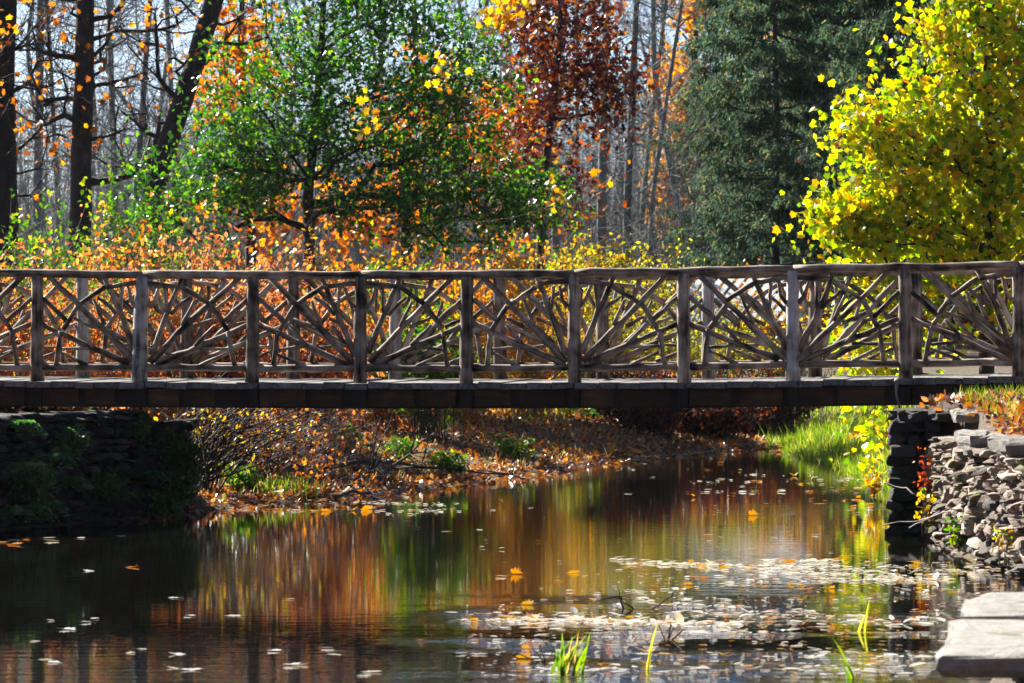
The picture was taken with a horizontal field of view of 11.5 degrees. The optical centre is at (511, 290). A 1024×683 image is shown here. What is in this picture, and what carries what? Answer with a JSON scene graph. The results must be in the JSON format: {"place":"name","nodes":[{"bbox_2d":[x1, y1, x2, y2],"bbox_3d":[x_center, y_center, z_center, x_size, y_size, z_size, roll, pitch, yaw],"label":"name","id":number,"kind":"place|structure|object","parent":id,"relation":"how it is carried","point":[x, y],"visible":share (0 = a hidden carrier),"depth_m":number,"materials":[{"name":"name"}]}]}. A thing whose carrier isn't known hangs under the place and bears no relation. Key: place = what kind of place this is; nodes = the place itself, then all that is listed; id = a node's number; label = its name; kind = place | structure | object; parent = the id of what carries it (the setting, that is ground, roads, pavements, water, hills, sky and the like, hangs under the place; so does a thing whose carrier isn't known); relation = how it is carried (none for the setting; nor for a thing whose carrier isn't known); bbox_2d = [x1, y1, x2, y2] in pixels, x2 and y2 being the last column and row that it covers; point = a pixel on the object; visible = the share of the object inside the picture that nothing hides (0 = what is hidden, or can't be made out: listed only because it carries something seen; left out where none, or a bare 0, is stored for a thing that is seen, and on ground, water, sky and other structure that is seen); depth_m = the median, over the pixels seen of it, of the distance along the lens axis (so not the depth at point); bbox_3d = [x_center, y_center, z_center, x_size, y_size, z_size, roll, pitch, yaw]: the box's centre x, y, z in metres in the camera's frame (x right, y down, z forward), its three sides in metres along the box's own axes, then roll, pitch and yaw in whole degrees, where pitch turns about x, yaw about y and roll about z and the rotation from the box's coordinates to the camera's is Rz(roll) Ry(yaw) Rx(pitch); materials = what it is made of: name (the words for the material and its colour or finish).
{"place":"outdoors","nodes":[
{"label":"outdoors","id":0,"kind":"place"},
{"bbox_2d":[0,204,1022,682],"bbox_3d":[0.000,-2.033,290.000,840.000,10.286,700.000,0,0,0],"label":"ground","id":1,"kind":"structure","parent":0,"point":[974,370],"depth_m":66.54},
{"bbox_2d":[0,223,69,407],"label":"autumn shrub","id":2,"kind":"object","parent":1,"relation":"on","point":[4,373],"visible":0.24,"depth_m":58.75,"materials":[{"name":"orange plant"}]},
{"bbox_2d":[0,188,117,406],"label":"green bush","id":3,"kind":"object","parent":1,"relation":"on","point":[32,241],"visible":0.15,"depth_m":66.91,"materials":[{"name":"green plant"}]},
{"bbox_2d":[15,0,111,268],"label":"bare tree","id":4,"kind":"object","parent":1,"relation":"on","point":[37,174],"visible":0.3,"depth_m":103.92,"materials":[{"name":"grey plant"}]},
{"bbox_2d":[15,0,129,293],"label":"bare tree","id":5,"kind":"object","parent":1,"relation":"on","point":[55,164],"visible":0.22,"depth_m":111.96,"materials":[{"name":"grey plant"}]},
{"bbox_2d":[15,0,134,237],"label":"woodland tree","id":6,"kind":"object","parent":1,"relation":"on","point":[30,12],"visible":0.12,"depth_m":126.33,"materials":[{"name":"grey plant"}]},
{"bbox_2d":[0,0,166,300],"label":"bare tree","id":7,"kind":"object","parent":1,"relation":"on","point":[9,173],"visible":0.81,"depth_m":79.81,"materials":[{"name":"brown plant"}]},
{"bbox_2d":[0,409,198,528],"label":"stone abutment","id":8,"kind":"object","parent":1,"relation":"on","point":[116,448],"visible":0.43,"depth_m":49.94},
{"bbox_2d":[0,504,59,522],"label":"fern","id":9,"kind":"object","parent":8,"relation":"attached to","point":[31,511],"visible":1,"depth_m":47.74,"materials":[{"name":"green plant"}]},
{"bbox_2d":[0,453,72,504],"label":"wall weed","id":10,"kind":"object","parent":8,"relation":"attached to","point":[38,484],"depth_m":48.12,"materials":[{"name":"green plant"}]},
{"bbox_2d":[47,415,92,461],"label":"wall weed","id":11,"kind":"object","parent":8,"relation":"attached to","point":[72,437],"depth_m":49.23,"materials":[{"name":"green plant"}]},
{"bbox_2d":[51,475,96,491],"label":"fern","id":12,"kind":"object","parent":8,"relation":"attached to","point":[80,482],"visible":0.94,"depth_m":49.04,"materials":[{"name":"green plant"}]},
{"bbox_2d":[84,469,130,498],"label":"wall weed","id":13,"kind":"object","parent":8,"relation":"attached to","point":[104,483],"depth_m":49.81,"materials":[{"name":"green plant"}]},
{"bbox_2d":[138,486,187,518],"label":"wall weed","id":14,"kind":"object","parent":8,"relation":"attached to","point":[162,505],"depth_m":50.80,"materials":[{"name":"green plant"}]},
{"bbox_2d":[144,425,188,462],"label":"wall weed","id":15,"kind":"object","parent":8,"relation":"attached to","point":[169,441],"depth_m":50.83,"materials":[{"name":"green plant"}]},
{"bbox_2d":[155,466,207,506],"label":"wall weed","id":16,"kind":"object","parent":8,"relation":"attached to","point":[190,482],"depth_m":51.12,"materials":[{"name":"green plant"}]},
{"bbox_2d":[164,435,212,474],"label":"wall weed","id":17,"kind":"object","parent":8,"relation":"attached to","point":[182,461],"depth_m":51.13,"materials":[{"name":"green plant"}]},
{"bbox_2d":[0,204,200,411],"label":"autumn shrub","id":18,"kind":"object","parent":1,"relation":"on","point":[69,343],"visible":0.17,"depth_m":58.84,"materials":[{"name":"orange plant"}]},
{"bbox_2d":[14,0,186,263],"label":"woodland tree","id":19,"kind":"object","parent":1,"relation":"on","point":[96,115],"visible":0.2,"depth_m":122.45,"materials":[{"name":"grey plant"}]},
{"bbox_2d":[0,214,203,409],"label":"autumn shrub","id":20,"kind":"object","parent":1,"relation":"on","point":[127,251],"visible":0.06,"depth_m":66.94,"materials":[{"name":"orange plant"}]},
{"bbox_2d":[37,116,189,407],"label":"green bush","id":21,"kind":"object","parent":1,"relation":"on","point":[112,203],"visible":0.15,"depth_m":68.91,"materials":[{"name":"green plant"}]},
{"bbox_2d":[0,0,229,284],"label":"bare tree","id":22,"kind":"object","parent":1,"relation":"on","point":[84,70],"visible":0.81,"depth_m":78.87,"materials":[{"name":"brown plant"}]},
{"bbox_2d":[45,0,198,260],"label":"bare tree","id":23,"kind":"object","parent":1,"relation":"on","point":[113,147],"visible":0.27,"depth_m":107.94,"materials":[{"name":"grey plant"}]},
{"bbox_2d":[17,0,231,214],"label":"woodland tree","id":24,"kind":"object","parent":1,"relation":"on","point":[120,94],"visible":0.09,"depth_m":162.47,"materials":[{"name":"grey plant"}]},
{"bbox_2d":[52,0,200,228],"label":"bare tree","id":25,"kind":"object","parent":1,"relation":"on","point":[142,110],"visible":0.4,"depth_m":99.95,"materials":[{"name":"grey plant"}]},
{"bbox_2d":[31,0,259,256],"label":"woodland tree","id":26,"kind":"object","parent":1,"relation":"on","point":[163,78],"visible":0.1,"depth_m":118.07,"materials":[{"name":"grey plant"}]},
{"bbox_2d":[16,192,286,423],"bbox_3d":[-4.567,0.748,59.951,3.325,3.963,2.420,0,0,-23],"label":"autumn shrub","id":27,"kind":"object","parent":1,"relation":"on","point":[93,262],"visible":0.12,"depth_m":59.86,"materials":[{"name":"orange plant"}]},
{"bbox_2d":[58,161,282,410],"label":"green bush","id":28,"kind":"object","parent":1,"relation":"on","point":[180,232],"visible":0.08,"depth_m":68.95,"materials":[{"name":"green plant"}]},
{"bbox_2d":[103,0,237,267],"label":"bare tree","id":29,"kind":"object","parent":1,"relation":"on","point":[170,83],"visible":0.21,"depth_m":111.95,"materials":[{"name":"grey plant"}]},
{"bbox_2d":[43,0,303,268],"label":"bare tree","id":30,"kind":"object","parent":1,"relation":"on","point":[209,15],"visible":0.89,"depth_m":76.89,"materials":[{"name":"brown plant"}]},
{"bbox_2d":[89,183,339,452],"bbox_3d":[-3.420,0.557,59.847,2.726,3.665,3.178,0,0,-27],"label":"autumn shrub","id":31,"kind":"object","parent":1,"relation":"on","point":[224,312],"visible":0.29,"depth_m":59.75,"materials":[{"name":"orange plant"}]},
{"bbox_2d":[128,0,378,252],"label":"woodland tree","id":32,"kind":"object","parent":1,"relation":"on","point":[238,78],"visible":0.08,"depth_m":142.76,"materials":[{"name":"grey plant"}]},
{"bbox_2d":[168,0,382,290],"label":"maple tree","id":33,"kind":"object","parent":1,"relation":"on","point":[250,247],"visible":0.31,"depth_m":87.91,"materials":[{"name":"orange plant"}]},
{"bbox_2d":[173,0,390,280],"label":"woodland tree","id":34,"kind":"object","parent":1,"relation":"on","point":[295,70],"visible":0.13,"depth_m":117.36,"materials":[{"name":"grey plant"}]},
{"bbox_2d":[213,408,363,478],"bbox_3d":[-2.632,1.740,57.545,1.856,1.011,1.657,0,0,13],"label":"riverbank shrub","id":35,"kind":"object","parent":1,"relation":"on","point":[309,451],"visible":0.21,"depth_m":57.42,"materials":[{"name":"brown plant"}]},
{"bbox_2d":[175,0,406,251],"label":"woodland tree","id":36,"kind":"object","parent":1,"relation":"on","point":[304,5],"visible":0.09,"depth_m":130.67,"materials":[{"name":"grey plant"}]},
{"bbox_2d":[246,408,404,469],"bbox_3d":[-2.358,1.701,60.497,2.180,1.005,1.734,0,0,0],"label":"riverbank shrub","id":37,"kind":"object","parent":1,"relation":"on","point":[345,425],"visible":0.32,"depth_m":60.47,"materials":[{"name":"brown plant"}]},
{"bbox_2d":[108,0,597,302],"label":"oak tree","id":38,"kind":"object","parent":1,"relation":"on","point":[508,195],"visible":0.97,"depth_m":73.72,"materials":[{"name":"green plant"}]},
{"bbox_2d":[259,197,447,378],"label":"autumn shrub","id":39,"kind":"object","parent":1,"relation":"on","point":[337,256],"visible":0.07,"depth_m":71.90,"materials":[{"name":"orange plant"}]},
{"bbox_2d":[299,232,452,433],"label":"autumn shrub","id":40,"kind":"object","parent":1,"relation":"on","point":[386,417],"visible":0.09,"depth_m":66.87,"materials":[{"name":"orange plant"}]},
{"bbox_2d":[354,409,411,476],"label":"riverbank shrub","id":41,"kind":"object","parent":1,"relation":"on","point":[373,462],"visible":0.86,"depth_m":59.52,"materials":[{"name":"brown plant"}]},
{"bbox_2d":[318,220,483,422],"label":"bush","id":42,"kind":"object","parent":1,"relation":"on","point":[392,264],"visible":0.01,"depth_m":69.01,"materials":[{"name":"green plant"}]},
{"bbox_2d":[281,0,563,292],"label":"maple tree","id":43,"kind":"object","parent":1,"relation":"on","point":[385,240],"visible":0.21,"depth_m":87.93,"materials":[{"name":"green plant"}]},
{"bbox_2d":[367,262,513,440],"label":"green bush","id":44,"kind":"object","parent":1,"relation":"on","point":[424,417],"visible":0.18,"depth_m":65.93,"materials":[{"name":"green plant"}]},
{"bbox_2d":[352,0,544,293],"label":"woodland tree","id":45,"kind":"object","parent":1,"relation":"on","point":[448,48],"visible":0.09,"depth_m":115.93,"materials":[{"name":"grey plant"}]},
{"bbox_2d":[351,238,565,424],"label":"autumn shrub","id":46,"kind":"object","parent":1,"relation":"on","point":[468,414],"visible":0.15,"depth_m":69.86,"materials":[{"name":"orange plant"}]},
{"bbox_2d":[373,200,584,375],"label":"autumn shrub","id":47,"kind":"object","parent":1,"relation":"on","point":[511,254],"visible":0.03,"depth_m":77.81,"materials":[{"name":"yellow plant"}]},
{"bbox_2d":[350,0,617,443],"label":"maple sapling","id":48,"kind":"object","parent":1,"relation":"on","point":[497,21],"visible":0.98,"depth_m":66.01,"materials":[{"name":"yellow plant"}]},
{"bbox_2d":[15,30,979,280],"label":"woods","id":49,"kind":"object","parent":1,"relation":"on","point":[194,139],"visible":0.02,"depth_m":250.40,"materials":[{"name":"grey plant"}]},
{"bbox_2d":[0,261,1023,408],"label":"footbridge","id":50,"kind":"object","parent":1,"relation":"on","point":[796,351],"visible":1,"depth_m":50.20,"materials":[{"name":"brown wood"}]},
{"bbox_2d":[0,388,1023,521],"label":"fallen leaves","id":51,"kind":"object","parent":1,"relation":"on","point":[214,496],"depth_m":62.85,"materials":[{"name":"plant"}]},
{"bbox_2d":[210,461,265,491],"bbox_3d":[-2.975,2.066,55.230,0.631,0.491,0.556,0,0,0],"label":"green sapling","id":52,"kind":"object","parent":51,"relation":"on","point":[247,477],"visible":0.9,"depth_m":55.11,"materials":[{"name":"green plant"}]},
{"bbox_2d":[154,371,360,493],"bbox_3d":[-2.812,1.515,54.710,2.327,1.589,1.891,0,0,0],"label":"riverbank shrub","id":53,"kind":"object","parent":51,"relation":"on","point":[217,441],"visible":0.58,"depth_m":54.52,"materials":[{"name":"brown plant"}]},
{"bbox_2d":[194,408,357,484],"bbox_3d":[-2.639,1.677,55.951,1.945,1.166,1.495,0,0,0],"label":"riverbank shrub","id":54,"kind":"object","parent":51,"relation":"on","point":[265,468],"visible":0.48,"depth_m":55.91,"materials":[{"name":"brown plant"}]},
{"bbox_2d":[151,184,413,447],"bbox_3d":[-2.836,0.495,61.902,2.935,3.618,2.680,0,0,12],"label":"autumn shrub","id":55,"kind":"object","parent":51,"relation":"on","point":[321,341],"visible":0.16,"depth_m":61.85,"materials":[{"name":"orange plant"}]},
{"bbox_2d":[252,441,389,489],"bbox_3d":[-2.209,1.993,56.580,1.541,0.654,1.275,0,0,-14],"label":"riverbank shrub","id":56,"kind":"object","parent":51,"relation":"on","point":[322,473],"visible":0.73,"depth_m":56.59,"materials":[{"name":"brown plant"}]},
{"bbox_2d":[423,448,468,475],"bbox_3d":[-0.763,2.109,60.828,0.439,0.435,0.543,0,0,-29],"label":"green sapling","id":57,"kind":"object","parent":51,"relation":"on","point":[447,460],"visible":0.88,"depth_m":60.79,"materials":[{"name":"green plant"}]},
{"bbox_2d":[489,431,534,458],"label":"green sapling","id":58,"kind":"object","parent":51,"relation":"on","point":[508,449],"visible":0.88,"depth_m":65.43,"materials":[{"name":"green plant"}]},
{"bbox_2d":[502,232,684,416],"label":"autumn shrub","id":59,"kind":"object","parent":51,"relation":"on","point":[590,375],"visible":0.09,"depth_m":75.84,"materials":[{"name":"plant"}]},
{"bbox_2d":[16,58,1022,342],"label":"undergrowth","id":60,"kind":"object","parent":1,"relation":"on","point":[636,202],"visible":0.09,"depth_m":105.56,"materials":[{"name":"orange plant"}]},
{"bbox_2d":[362,0,677,255],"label":"woodland tree","id":61,"kind":"object","parent":1,"relation":"on","point":[503,65],"visible":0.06,"depth_m":116.43,"materials":[{"name":"grey plant"}]},
{"bbox_2d":[462,0,623,284],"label":"maple tree","id":62,"kind":"object","parent":1,"relation":"on","point":[555,239],"visible":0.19,"depth_m":99.95,"materials":[{"name":"red plant"}]},
{"bbox_2d":[437,230,654,419],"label":"autumn shrub","id":63,"kind":"object","parent":1,"relation":"on","point":[528,375],"visible":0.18,"depth_m":72.83,"materials":[{"name":"orange plant"}]},
{"bbox_2d":[460,0,682,319],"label":"oak tree","id":64,"kind":"object","parent":1,"relation":"on","point":[577,67],"visible":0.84,"depth_m":81.81,"materials":[{"name":"red plant"}]},
{"bbox_2d":[240,368,915,500],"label":"bank grass","id":65,"kind":"structure","parent":1,"relation":"on","point":[807,442],"depth_m":69.69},
{"bbox_2d":[528,219,673,325],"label":"yellow bush","id":66,"kind":"object","parent":1,"relation":"on","point":[563,257],"visible":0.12,"depth_m":91.70,"materials":[{"name":"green plant"}]},
{"bbox_2d":[530,0,683,267],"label":"bare tree","id":67,"kind":"object","parent":1,"relation":"on","point":[600,222],"visible":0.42,"depth_m":103.93,"materials":[{"name":"grey plant"}]},
{"bbox_2d":[209,390,1021,488],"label":"dry grass","id":68,"kind":"structure","parent":1,"relation":"on","point":[615,434],"depth_m":66.82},
{"bbox_2d":[555,223,715,352],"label":"autumn shrub","id":69,"kind":"object","parent":1,"relation":"on","point":[614,264],"visible":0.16,"depth_m":85.71,"materials":[{"name":"yellow plant"}]},
{"bbox_2d":[562,0,715,267],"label":"bare tree","id":70,"kind":"object","parent":1,"relation":"on","point":[635,21],"visible":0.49,"depth_m":105.94,"materials":[{"name":"grey plant"}]},
{"bbox_2d":[581,354,710,437],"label":"waterside thicket","id":71,"kind":"object","parent":1,"relation":"on","point":[641,420],"visible":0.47,"depth_m":72.09,"materials":[{"name":"brown plant"}]},
{"bbox_2d":[583,0,711,259],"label":"bare tree","id":72,"kind":"object","parent":1,"relation":"on","point":[648,137],"visible":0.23,"depth_m":119.95,"materials":[{"name":"grey plant"}]},
{"bbox_2d":[589,0,719,286],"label":"bare tree","id":73,"kind":"object","parent":1,"relation":"on","point":[671,68],"visible":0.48,"depth_m":111.96,"materials":[{"name":"grey plant"}]},
{"bbox_2d":[541,0,768,295],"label":"woodland tree","id":74,"kind":"object","parent":1,"relation":"on","point":[654,51],"visible":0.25,"depth_m":115.75,"materials":[{"name":"grey plant"}]},
{"bbox_2d":[581,250,728,378],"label":"autumn shrub","id":75,"kind":"object","parent":1,"relation":"on","point":[667,352],"visible":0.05,"depth_m":78.77,"materials":[{"name":"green plant"}]},
{"bbox_2d":[619,0,753,254],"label":"maple tree","id":76,"kind":"object","parent":1,"relation":"on","point":[687,29],"visible":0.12,"depth_m":121.69,"materials":[{"name":"orange plant"}]},
{"bbox_2d":[642,349,776,441],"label":"waterside thicket","id":77,"kind":"object","parent":1,"relation":"on","point":[724,422],"visible":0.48,"depth_m":73.34,"materials":[{"name":"brown plant"}]},
{"bbox_2d":[656,278,802,377],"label":"autumn shrub","id":78,"kind":"object","parent":1,"relation":"on","point":[734,356],"visible":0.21,"depth_m":81.87,"materials":[{"name":"plant"}]},
{"bbox_2d":[666,278,805,375],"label":"slatted screen","id":79,"kind":"object","parent":1,"relation":"on","point":[718,283],"visible":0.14,"depth_m":85.00,"materials":[{"name":"white paint"}]},
{"bbox_2d":[642,0,838,338],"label":"conifer tree","id":80,"kind":"object","parent":1,"relation":"on","point":[691,52],"visible":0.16,"depth_m":105.76,"materials":[{"name":"green plant"}]},
{"bbox_2d":[640,0,879,278],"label":"conifer tree","id":81,"kind":"object","parent":1,"relation":"on","point":[805,36],"visible":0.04,"depth_m":117.67,"materials":[{"name":"green plant"}]},
{"bbox_2d":[716,368,823,434],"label":"waterside thicket","id":82,"kind":"object","parent":1,"relation":"on","point":[782,414],"visible":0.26,"depth_m":76.92,"materials":[{"name":"brown plant"}]},
{"bbox_2d":[639,0,908,342],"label":"conifer tree","id":83,"kind":"object","parent":1,"relation":"on","point":[774,54],"visible":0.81,"depth_m":95.68,"materials":[{"name":"green plant"}]},
{"bbox_2d":[721,282,857,376],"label":"autumn shrub","id":84,"kind":"object","parent":1,"relation":"on","point":[768,329],"visible":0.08,"depth_m":83.92,"materials":[{"name":"yellow plant"}]},
{"bbox_2d":[665,0,967,333],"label":"conifer tree","id":85,"kind":"object","parent":1,"relation":"on","point":[814,17],"visible":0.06,"depth_m":102.97,"materials":[{"name":"green plant"}]},
{"bbox_2d":[754,0,1016,346],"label":"conifer tree","id":86,"kind":"object","parent":1,"relation":"on","point":[865,34],"visible":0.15,"depth_m":97.47,"materials":[{"name":"green plant"}]},
{"bbox_2d":[772,0,1023,476],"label":"sycamore tree","id":87,"kind":"object","parent":1,"relation":"on","point":[943,145],"visible":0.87,"depth_m":57.27,"materials":[{"name":"yellow plant"}]},
{"bbox_2d":[884,408,950,535],"bbox_3d":[4.221,1.874,49.917,0.621,1.373,5.558,0,0,10],"label":"stone abutment","id":88,"kind":"object","parent":1,"relation":"on","point":[906,439],"visible":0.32,"depth_m":47.29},
{"bbox_2d":[887,408,952,421],"bbox_3d":[3.860,1.168,47.593,0.658,0.127,1.204,0,0,0],"label":"capstone","id":89,"kind":"object","parent":88,"relation":"on","point":[914,414],"visible":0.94,"depth_m":47.24,"materials":[{"name":"stone"}]},
{"bbox_2d":[812,0,1023,338],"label":"conifer tree","id":90,"kind":"object","parent":1,"relation":"on","point":[919,59],"visible":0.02,"depth_m":103.61,"materials":[{"name":"green plant"}]},
{"bbox_2d":[924,434,1023,576],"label":"rubble wall","id":91,"kind":"structure","parent":1,"relation":"on","point":[982,490],"depth_m":42.78,"materials":[{"name":"stone"}]},
{"bbox_2d":[954,429,1004,447],"bbox_3d":[4.122,1.280,43.864,0.566,0.133,1.877,0,0,0],"label":"capstone","id":92,"kind":"object","parent":91,"relation":"on","point":[973,438],"visible":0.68,"depth_m":43.43,"materials":[{"name":"stone"}]},
{"bbox_2d":[987,434,1023,456],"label":"capstone","id":93,"kind":"object","parent":91,"relation":"on","point":[1009,445],"visible":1,"depth_m":41.37,"materials":[{"name":"stone"}]},
{"bbox_2d":[954,381,1023,416],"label":"lawn grass","id":94,"kind":"structure","parent":1,"relation":"on","point":[997,390],"depth_m":47.48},
{"bbox_2d":[1012,678,1023,682],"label":"rubble wall","id":95,"kind":"structure","parent":1,"relation":"on","point":[1015,680],"depth_m":22.72,"materials":[{"name":"stone"}]},
{"bbox_2d":[935,619,1023,678],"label":"capstone","id":96,"kind":"object","parent":95,"relation":"on","point":[982,648],"visible":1,"depth_m":22.47,"materials":[{"name":"stone"}]},
{"bbox_2d":[954,592,1023,619],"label":"capstone","id":97,"kind":"object","parent":95,"relation":"on","point":[1002,605],"visible":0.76,"depth_m":25.30,"materials":[{"name":"stone"}]},
{"bbox_2d":[0,445,1023,682],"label":"water","id":98,"kind":"structure","parent":0,"point":[374,589],"depth_m":39.34,"materials":[{"name":"black liquid"}]},
{"bbox_2d":[550,632,589,673],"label":"reed clump","id":99,"kind":"object","parent":98,"relation":"on","point":[562,665],"visible":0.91,"depth_m":30.33,"materials":[{"name":"green plant"}]},
{"bbox_2d":[217,455,999,676],"bbox_3d":[0.682,2.271,50.626,7.497,0.174,41.358,0,0,0],"label":"floating debris","id":100,"kind":"object","parent":98,"relation":"on","point":[677,617],"visible":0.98,"depth_m":35.45,"materials":[{"name":"beige plant"}]},
{"bbox_2d":[468,469,1016,675],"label":"drifting leaves","id":101,"kind":"object","parent":98,"relation":"on","point":[609,620],"visible":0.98,"depth_m":35.65,"materials":[{"name":"beige plant"}]},
{"bbox_2d":[862,458,890,501],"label":"bank weed","id":102,"kind":"object","parent":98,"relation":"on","point":[874,489],"visible":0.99,"depth_m":54.48,"materials":[{"name":"yellow plant"}]},
{"bbox_2d":[14,0,1023,207],"label":"sky","id":103,"kind":"structure","parent":0,"point":[176,41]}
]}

